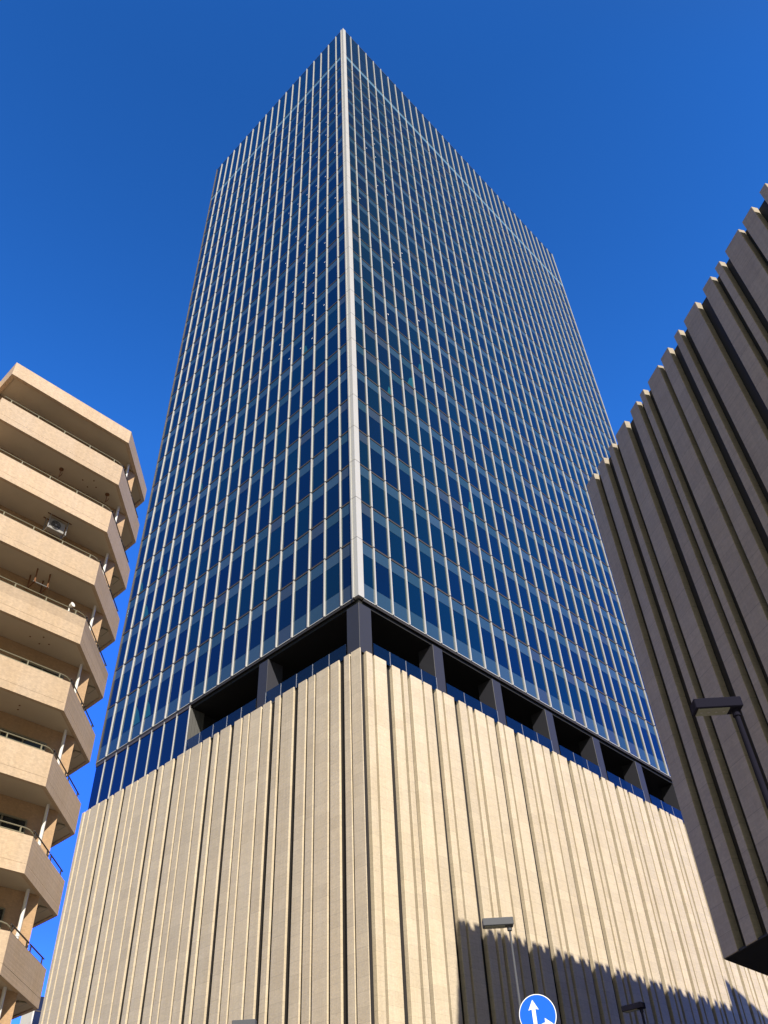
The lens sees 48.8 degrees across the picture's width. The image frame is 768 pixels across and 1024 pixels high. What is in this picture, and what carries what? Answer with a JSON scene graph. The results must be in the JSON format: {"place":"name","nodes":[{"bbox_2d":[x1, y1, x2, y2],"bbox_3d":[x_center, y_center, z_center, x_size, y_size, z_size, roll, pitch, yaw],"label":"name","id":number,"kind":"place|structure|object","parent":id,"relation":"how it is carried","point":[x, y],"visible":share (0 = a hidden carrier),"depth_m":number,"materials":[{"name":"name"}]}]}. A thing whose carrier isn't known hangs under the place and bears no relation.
{"place":"outdoors","nodes":[
{"label":"outdoors","id":0,"kind":"place"},
{"bbox_2d":[20,996,43,1023],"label":"narrow building","id":1,"kind":"structure","parent":0,"point":[32,1017],"depth_m":166.12,"materials":[{"name":"white"}]},
{"bbox_2d":[0,0,767,1023],"label":"sky","id":2,"kind":"structure","parent":0,"point":[629,137],"materials":[{"name":"blue"}]},
{"bbox_2d":[39,29,767,1023],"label":"office tower","id":3,"kind":"structure","parent":0,"point":[379,739],"depth_m":63.52,"materials":[{"name":"beige stone"}]},
{"bbox_2d":[88,709,188,809],"bbox_3d":[-18.589,18.782,63.803,12.490,3.630,0.012,-35,-51,29],"label":"infill window","id":4,"kind":"structure","parent":3,"relation":"in","point":[181,726],"depth_m":63.63,"materials":[{"name":"blue glass"}]},
{"bbox_2d":[263,605,276,640],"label":"window","id":5,"kind":"structure","parent":3,"relation":"in","point":[270,618],"depth_m":59.71,"materials":[{"name":"blue glass"}]},
{"bbox_2d":[266,563,279,598],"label":"window","id":6,"kind":"structure","parent":3,"relation":"in","point":[273,574],"depth_m":62.30,"materials":[{"name":"blue glass"}]},
{"bbox_2d":[268,526,281,558],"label":"window","id":7,"kind":"structure","parent":3,"relation":"in","point":[275,537],"depth_m":64.87,"materials":[{"name":"blue glass"}]},
{"bbox_2d":[271,491,282,521],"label":"window","id":8,"kind":"structure","parent":3,"relation":"in","point":[277,502],"depth_m":67.43,"materials":[{"name":"blue glass"}]},
{"bbox_2d":[273,459,284,487],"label":"window","id":9,"kind":"structure","parent":3,"relation":"in","point":[279,470],"depth_m":70.03,"materials":[{"name":"blue glass"}]},
{"bbox_2d":[275,428,286,456],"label":"window","id":10,"kind":"structure","parent":3,"relation":"in","point":[281,438],"depth_m":72.63,"materials":[{"name":"blue glass"}]},
{"bbox_2d":[277,401,287,426],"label":"window","id":11,"kind":"structure","parent":3,"relation":"in","point":[283,410],"depth_m":75.19,"materials":[{"name":"blue glass"}]},
{"bbox_2d":[279,374,289,399],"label":"window","id":12,"kind":"structure","parent":3,"relation":"in","point":[284,384],"depth_m":77.79,"materials":[{"name":"blue glass"}]},
{"bbox_2d":[278,595,291,631],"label":"window","id":13,"kind":"structure","parent":3,"relation":"in","point":[285,607],"depth_m":58.93,"materials":[{"name":"blue glass"}]},
{"bbox_2d":[280,553,293,588],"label":"window","id":14,"kind":"structure","parent":3,"relation":"in","point":[287,564],"depth_m":61.52,"materials":[{"name":"blue glass"}]},
{"bbox_2d":[282,516,294,548],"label":"window","id":15,"kind":"structure","parent":3,"relation":"in","point":[288,527],"depth_m":64.08,"materials":[{"name":"blue glass"}]},
{"bbox_2d":[284,481,296,511],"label":"window","id":16,"kind":"structure","parent":3,"relation":"in","point":[290,492],"depth_m":66.68,"materials":[{"name":"blue glass"}]},
{"bbox_2d":[286,448,297,477],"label":"window","id":17,"kind":"structure","parent":3,"relation":"in","point":[292,460],"depth_m":69.27,"materials":[{"name":"blue glass"}]},
{"bbox_2d":[288,419,298,445],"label":"window","id":18,"kind":"structure","parent":3,"relation":"in","point":[293,431],"depth_m":71.84,"materials":[{"name":"blue glass"}]},
{"bbox_2d":[289,391,299,416],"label":"window","id":19,"kind":"structure","parent":3,"relation":"in","point":[295,400],"depth_m":74.41,"materials":[{"name":"blue glass"}]},
{"bbox_2d":[291,365,300,388],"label":"window","id":20,"kind":"structure","parent":3,"relation":"in","point":[296,374],"depth_m":76.99,"materials":[{"name":"blue glass"}]},
{"bbox_2d":[293,584,307,621],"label":"window","id":21,"kind":"structure","parent":3,"relation":"in","point":[300,596],"depth_m":58.16,"materials":[{"name":"blue glass"}]},
{"bbox_2d":[295,543,308,578],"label":"window","id":22,"kind":"structure","parent":3,"relation":"in","point":[301,565],"depth_m":60.73,"materials":[{"name":"blue glass"}]},
{"bbox_2d":[296,505,309,538],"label":"window","id":23,"kind":"structure","parent":3,"relation":"in","point":[303,516],"depth_m":63.31,"materials":[{"name":"blue glass"}]},
{"bbox_2d":[298,470,309,501],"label":"window","id":24,"kind":"structure","parent":3,"relation":"in","point":[304,481],"depth_m":65.90,"materials":[{"name":"blue glass"}]},
{"bbox_2d":[299,438,310,467],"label":"window","id":25,"kind":"structure","parent":3,"relation":"in","point":[305,449],"depth_m":68.46,"materials":[{"name":"blue glass"}]},
{"bbox_2d":[300,408,311,435],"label":"window","id":26,"kind":"structure","parent":3,"relation":"in","point":[306,419],"depth_m":71.02,"materials":[{"name":"blue glass"}]},
{"bbox_2d":[301,380,312,406],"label":"window","id":27,"kind":"structure","parent":3,"relation":"in","point":[307,390],"depth_m":73.66,"materials":[{"name":"blue glass"}]},
{"bbox_2d":[302,354,312,379],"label":"window","id":28,"kind":"structure","parent":3,"relation":"in","point":[308,363],"depth_m":76.21,"materials":[{"name":"blue glass"}]},
{"bbox_2d":[309,574,322,610],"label":"window","id":29,"kind":"structure","parent":3,"relation":"in","point":[316,586],"depth_m":57.37,"materials":[{"name":"blue glass"}]},
{"bbox_2d":[310,532,323,567],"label":"window","id":30,"kind":"structure","parent":3,"relation":"in","point":[317,544],"depth_m":59.92,"materials":[{"name":"blue glass"}]},
{"bbox_2d":[311,494,323,527],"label":"window","id":31,"kind":"structure","parent":3,"relation":"in","point":[317,507],"depth_m":62.53,"materials":[{"name":"blue glass"}]},
{"bbox_2d":[312,460,323,490],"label":"window","id":32,"kind":"structure","parent":3,"relation":"in","point":[317,471],"depth_m":65.14,"materials":[{"name":"blue glass"}]},
{"bbox_2d":[313,427,324,456],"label":"window","id":33,"kind":"structure","parent":3,"relation":"in","point":[319,438],"depth_m":67.67,"materials":[{"name":"blue glass"}]},
{"bbox_2d":[313,397,324,425],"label":"window","id":34,"kind":"structure","parent":3,"relation":"in","point":[319,409],"depth_m":70.27,"materials":[{"name":"blue glass"}]},
{"bbox_2d":[314,370,324,395],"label":"window","id":35,"kind":"structure","parent":3,"relation":"in","point":[319,381],"depth_m":72.88,"materials":[{"name":"blue glass"}]},
{"bbox_2d":[314,344,324,369],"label":"window","id":36,"kind":"structure","parent":3,"relation":"in","point":[320,353],"depth_m":75.45,"materials":[{"name":"blue glass"}]},
{"bbox_2d":[325,562,339,600],"bbox_3d":[-3.398,4.618,56.584,1.600,2.510,0.005,-35,-51,29],"label":"window","id":37,"kind":"structure","parent":3,"relation":"in","point":[332,583],"depth_m":56.59,"materials":[{"name":"blue glass"}]},
{"bbox_2d":[326,483,338,516],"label":"window","id":38,"kind":"structure","parent":3,"relation":"in","point":[332,496],"depth_m":61.74,"materials":[{"name":"blue glass"}]},
{"bbox_2d":[326,448,338,480],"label":"window","id":39,"kind":"structure","parent":3,"relation":"in","point":[332,461],"depth_m":64.33,"materials":[{"name":"blue glass"}]},
{"bbox_2d":[326,416,338,446],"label":"window","id":40,"kind":"structure","parent":3,"relation":"in","point":[332,429],"depth_m":66.89,"materials":[{"name":"blue glass"}]},
{"bbox_2d":[327,359,337,384],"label":"window","id":41,"kind":"structure","parent":3,"relation":"in","point":[332,370],"depth_m":72.08,"materials":[{"name":"blue glass"}]},
{"bbox_2d":[327,332,337,357],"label":"window","id":42,"kind":"structure","parent":3,"relation":"in","point":[332,344],"depth_m":74.66,"materials":[{"name":"blue glass"}]},
{"bbox_2d":[326,521,339,556],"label":"window","id":43,"kind":"structure","parent":3,"relation":"in","point":[332,533],"depth_m":59.13,"materials":[{"name":"blue glass"}]},
{"bbox_2d":[327,386,338,414],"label":"window","id":44,"kind":"structure","parent":3,"relation":"in","point":[332,398],"depth_m":69.49,"materials":[{"name":"blue glass"}]},
{"bbox_2d":[339,326,346,347],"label":"window","id":45,"kind":"structure","parent":3,"relation":"in","point":[342,333],"depth_m":73.97,"materials":[{"name":"blue glass"}]},
{"bbox_2d":[340,379,347,403],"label":"window","id":46,"kind":"structure","parent":3,"relation":"in","point":[344,385],"depth_m":68.82,"materials":[{"name":"blue glass"}]},
{"bbox_2d":[340,408,348,435],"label":"window","id":47,"kind":"structure","parent":3,"relation":"in","point":[344,427],"depth_m":66.26,"materials":[{"name":"blue glass"}]},
{"bbox_2d":[341,440,348,468],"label":"window","id":48,"kind":"structure","parent":3,"relation":"in","point":[345,447],"depth_m":63.67,"materials":[{"name":"blue glass"}]},
{"bbox_2d":[341,475,349,506],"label":"window","id":49,"kind":"structure","parent":3,"relation":"in","point":[345,484],"depth_m":61.07,"materials":[{"name":"blue glass"}]},
{"bbox_2d":[341,513,350,545],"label":"window","id":50,"kind":"structure","parent":3,"relation":"in","point":[345,522],"depth_m":58.49,"materials":[{"name":"blue glass"}]},
{"bbox_2d":[342,555,351,589],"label":"window","id":51,"kind":"structure","parent":3,"relation":"in","point":[346,563],"depth_m":55.92,"materials":[{"name":"blue glass"}]},
{"bbox_2d":[355,324,363,347],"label":"window","id":52,"kind":"structure","parent":3,"relation":"in","point":[359,332],"depth_m":74.06,"materials":[{"name":"blue glass"}]},
{"bbox_2d":[356,350,364,374],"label":"window","id":53,"kind":"structure","parent":3,"relation":"in","point":[359,357],"depth_m":71.45,"materials":[{"name":"blue glass"}]},
{"bbox_2d":[357,378,365,403],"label":"window","id":54,"kind":"structure","parent":3,"relation":"in","point":[361,389],"depth_m":68.90,"materials":[{"name":"blue glass"}]},
{"bbox_2d":[358,408,367,434],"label":"window","id":55,"kind":"structure","parent":3,"relation":"in","point":[362,416],"depth_m":66.31,"materials":[{"name":"blue glass"}]},
{"bbox_2d":[359,440,368,468],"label":"window","id":56,"kind":"structure","parent":3,"relation":"in","point":[363,448],"depth_m":63.72,"materials":[{"name":"blue glass"}]},
{"bbox_2d":[360,475,370,505],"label":"window","id":57,"kind":"structure","parent":3,"relation":"in","point":[365,484],"depth_m":61.16,"materials":[{"name":"blue glass"}]},
{"bbox_2d":[361,512,371,545],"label":"window","id":58,"kind":"structure","parent":3,"relation":"in","point":[366,521],"depth_m":58.54,"materials":[{"name":"blue glass"}]},
{"bbox_2d":[363,554,373,588],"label":"window","id":59,"kind":"structure","parent":3,"relation":"in","point":[368,572],"depth_m":55.97,"materials":[{"name":"blue glass"}]},
{"bbox_2d":[365,333,376,357],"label":"window","id":60,"kind":"structure","parent":3,"relation":"in","point":[370,344],"depth_m":74.79,"materials":[{"name":"blue glass"}]},
{"bbox_2d":[366,358,377,384],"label":"window","id":61,"kind":"structure","parent":3,"relation":"in","point":[371,370],"depth_m":72.22,"materials":[{"name":"blue glass"}]},
{"bbox_2d":[367,386,379,413],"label":"window","id":62,"kind":"structure","parent":3,"relation":"in","point":[373,398],"depth_m":69.64,"materials":[{"name":"blue glass"}]},
{"bbox_2d":[369,416,381,445],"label":"window","id":63,"kind":"structure","parent":3,"relation":"in","point":[374,427],"depth_m":67.04,"materials":[{"name":"blue glass"}]},
{"bbox_2d":[370,448,383,479],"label":"window","id":64,"kind":"structure","parent":3,"relation":"in","point":[376,459],"depth_m":64.47,"materials":[{"name":"blue glass"}]},
{"bbox_2d":[372,483,385,515],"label":"window","id":65,"kind":"structure","parent":3,"relation":"in","point":[378,495],"depth_m":61.88,"materials":[{"name":"blue glass"}]},
{"bbox_2d":[373,520,388,556],"bbox_3d":[-0.256,1.824,59.277,0.006,2.597,1.600,-35,-51,29],"label":"window","id":66,"kind":"structure","parent":3,"relation":"in","point":[380,533],"depth_m":59.29,"materials":[{"name":"blue glass"}]},
{"bbox_2d":[375,562,390,598],"bbox_3d":[-0.097,4.556,56.723,0.006,2.510,1.600,-35,-51,29],"label":"window","id":67,"kind":"structure","parent":3,"relation":"in","point":[382,573],"depth_m":56.74,"materials":[{"name":"blue glass"}]},
{"bbox_2d":[377,343,388,367],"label":"window","id":68,"kind":"structure","parent":3,"relation":"in","point":[382,352],"depth_m":75.69,"materials":[{"name":"blue glass"}]},
{"bbox_2d":[379,369,390,392],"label":"window","id":69,"kind":"structure","parent":3,"relation":"in","point":[384,378],"depth_m":73.18,"materials":[{"name":"blue glass"}]},
{"bbox_2d":[381,397,393,424],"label":"window","id":70,"kind":"structure","parent":3,"relation":"in","point":[386,408],"depth_m":70.51,"materials":[{"name":"blue glass"}]},
{"bbox_2d":[383,427,395,455],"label":"window","id":71,"kind":"structure","parent":3,"relation":"in","point":[388,437],"depth_m":67.91,"materials":[{"name":"blue glass"}]},
{"bbox_2d":[385,459,397,488],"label":"window","id":72,"kind":"structure","parent":3,"relation":"in","point":[390,469],"depth_m":65.34,"materials":[{"name":"blue glass"}]},
{"bbox_2d":[387,493,400,525],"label":"window","id":73,"kind":"structure","parent":3,"relation":"in","point":[393,505],"depth_m":62.75,"materials":[{"name":"blue glass"}]},
{"bbox_2d":[390,353,401,377],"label":"window","id":74,"kind":"structure","parent":3,"relation":"in","point":[395,363],"depth_m":76.55,"materials":[{"name":"blue glass"}]},
{"bbox_2d":[389,531,403,565],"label":"window","id":75,"kind":"structure","parent":3,"relation":"in","point":[396,544],"depth_m":60.17,"materials":[{"name":"blue glass"}]},
{"bbox_2d":[392,379,403,404],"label":"window","id":76,"kind":"structure","parent":3,"relation":"in","point":[397,389],"depth_m":73.97,"materials":[{"name":"blue glass"}]},
{"bbox_2d":[392,572,407,608],"bbox_3d":[1.016,5.306,57.594,0.002,2.510,1.600,-35,-52,29],"label":"window","id":77,"kind":"structure","parent":3,"relation":"in","point":[398,583],"depth_m":57.61,"materials":[{"name":"blue glass"}]},
{"bbox_2d":[394,407,406,434],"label":"window","id":78,"kind":"structure","parent":3,"relation":"in","point":[400,422],"depth_m":71.37,"materials":[{"name":"blue glass"}]},
{"bbox_2d":[396,436,409,465],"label":"window","id":79,"kind":"structure","parent":3,"relation":"in","point":[402,448],"depth_m":68.81,"materials":[{"name":"blue glass"}]},
{"bbox_2d":[399,469,412,499],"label":"window","id":80,"kind":"structure","parent":3,"relation":"in","point":[405,480],"depth_m":66.21,"materials":[{"name":"blue glass"}]},
{"bbox_2d":[401,503,415,535],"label":"window","id":81,"kind":"structure","parent":3,"relation":"in","point":[407,514],"depth_m":63.63,"materials":[{"name":"blue glass"}]},
{"bbox_2d":[404,389,416,415],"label":"window","id":82,"kind":"structure","parent":3,"relation":"in","point":[409,399],"depth_m":74.86,"materials":[{"name":"blue glass"}]},
{"bbox_2d":[404,541,419,575],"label":"window","id":83,"kind":"structure","parent":3,"relation":"in","point":[411,554],"depth_m":61.04,"materials":[{"name":"blue glass"}]},
{"bbox_2d":[407,417,419,444],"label":"window","id":84,"kind":"structure","parent":3,"relation":"in","point":[413,434],"depth_m":72.26,"materials":[{"name":"blue glass"}]},
{"bbox_2d":[408,582,422,617],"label":"window","id":85,"kind":"structure","parent":3,"relation":"in","point":[415,599],"depth_m":58.47,"materials":[{"name":"blue glass"}]},
{"bbox_2d":[410,447,422,475],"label":"window","id":86,"kind":"structure","parent":3,"relation":"in","point":[416,464],"depth_m":69.66,"materials":[{"name":"blue glass"}]},
{"bbox_2d":[412,478,425,508],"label":"window","id":87,"kind":"structure","parent":3,"relation":"in","point":[419,493],"depth_m":67.09,"materials":[{"name":"blue glass"}]},
{"bbox_2d":[414,373,424,396],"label":"window","id":88,"kind":"structure","parent":3,"relation":"in","point":[419,383],"depth_m":78.29,"materials":[{"name":"blue glass"}]},
{"bbox_2d":[416,399,428,424],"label":"window","id":89,"kind":"structure","parent":3,"relation":"in","point":[422,409],"depth_m":75.72,"materials":[{"name":"blue glass"}]},
{"bbox_2d":[416,513,429,545],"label":"window","id":90,"kind":"structure","parent":3,"relation":"in","point":[422,524],"depth_m":64.50,"materials":[{"name":"blue glass"}]},
{"bbox_2d":[419,426,431,453],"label":"window","id":91,"kind":"structure","parent":3,"relation":"in","point":[425,437],"depth_m":73.12,"materials":[{"name":"blue glass"}]},
{"bbox_2d":[419,551,433,584],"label":"window","id":92,"kind":"structure","parent":3,"relation":"in","point":[425,561],"depth_m":61.91,"materials":[{"name":"blue glass"}]},
{"bbox_2d":[423,457,435,484],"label":"window","id":93,"kind":"structure","parent":3,"relation":"in","point":[429,474],"depth_m":70.54,"materials":[{"name":"blue glass"}]},
{"bbox_2d":[423,591,438,627],"bbox_3d":[3.242,6.805,59.337,0.001,2.510,1.600,-35,-51,29],"label":"window","id":94,"kind":"structure","parent":3,"relation":"in","point":[430,606],"depth_m":59.35,"materials":[{"name":"blue glass"}]},
{"bbox_2d":[426,488,439,518],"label":"window","id":95,"kind":"structure","parent":3,"relation":"in","point":[432,500],"depth_m":67.95,"materials":[{"name":"blue glass"}]},
{"bbox_2d":[430,523,443,554],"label":"window","id":96,"kind":"structure","parent":3,"relation":"in","point":[436,535],"depth_m":65.37,"materials":[{"name":"blue glass"}]},
{"bbox_2d":[434,561,448,594],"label":"window","id":97,"kind":"structure","parent":3,"relation":"in","point":[440,571],"depth_m":62.79,"materials":[{"name":"blue glass"}]},
{"bbox_2d":[438,601,453,636],"bbox_3d":[4.355,7.555,60.208,0.008,2.510,1.600,-35,-51,29],"label":"window","id":98,"kind":"structure","parent":3,"relation":"in","point":[444,611],"depth_m":60.23,"materials":[{"name":"blue glass"}]},
{"bbox_2d":[586,183,767,975],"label":"ribbed office building","id":99,"kind":"structure","parent":0,"point":[677,487],"depth_m":30.76,"materials":[{"name":"grey concrete"}]},
{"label":"pavement","id":100,"kind":"structure","parent":0,"visible":0},
{"bbox_2d":[482,917,520,1009],"bbox_3d":[2.796,12.191,16.765,0.760,7.800,0.320,-3,-43,0],"label":"street lamp","id":101,"kind":"object","parent":100,"relation":"on","point":[499,923],"visible":1,"depth_m":19.24,"materials":[{"name":"grey metal"}]},
{"bbox_2d":[519,994,556,1023],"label":"traffic sign","id":102,"kind":"object","parent":100,"relation":"on","point":[537,1009],"visible":1,"depth_m":13.92,"materials":[{"name":"metal"}]},
{"bbox_2d":[621,1001,645,1023],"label":"street lamp","id":103,"kind":"object","parent":100,"relation":"on","point":[634,1007],"visible":1,"depth_m":25.60,"materials":[{"name":"grey metal"}]},
{"bbox_2d":[690,696,767,808],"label":"street lamp","id":104,"kind":"object","parent":100,"relation":"on","point":[733,705],"visible":1,"depth_m":12.40,"materials":[{"name":"grey metal"}]},
{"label":"pavement","id":105,"kind":"structure","parent":0,"visible":0},
{"bbox_2d":[0,363,146,1023],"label":"apartment building","id":106,"kind":"structure","parent":105,"relation":"on","point":[71,459],"depth_m":34.12,"materials":[{"name":"concrete"}]},
{"bbox_2d":[0,812,27,832],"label":"window","id":107,"kind":"structure","parent":106,"relation":"in","point":[5,817],"depth_m":29.42,"materials":[{"name":"black glass"}]},
{"bbox_2d":[0,728,46,749],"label":"railing","id":108,"kind":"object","parent":106,"relation":"in","point":[1,733],"depth_m":31.23,"materials":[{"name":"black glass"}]},
{"bbox_2d":[20,659,63,678],"bbox_3d":[-13.416,6.893,32.652,0.059,2.070,1.830,-35,-51,29],"label":"window","id":109,"kind":"structure","parent":106,"relation":"in","point":[21,660],"depth_m":33.29,"materials":[{"name":"black glass"}]},
{"bbox_2d":[42,512,71,540],"bbox_3d":[-14.140,0.646,36.465,0.480,0.774,1.120,-35,-51,29],"label":"air conditioner","id":110,"kind":"object","parent":106,"relation":"hanging from","point":[55,527],"visible":0.98,"depth_m":36.35,"materials":[{"name":"white metal"}]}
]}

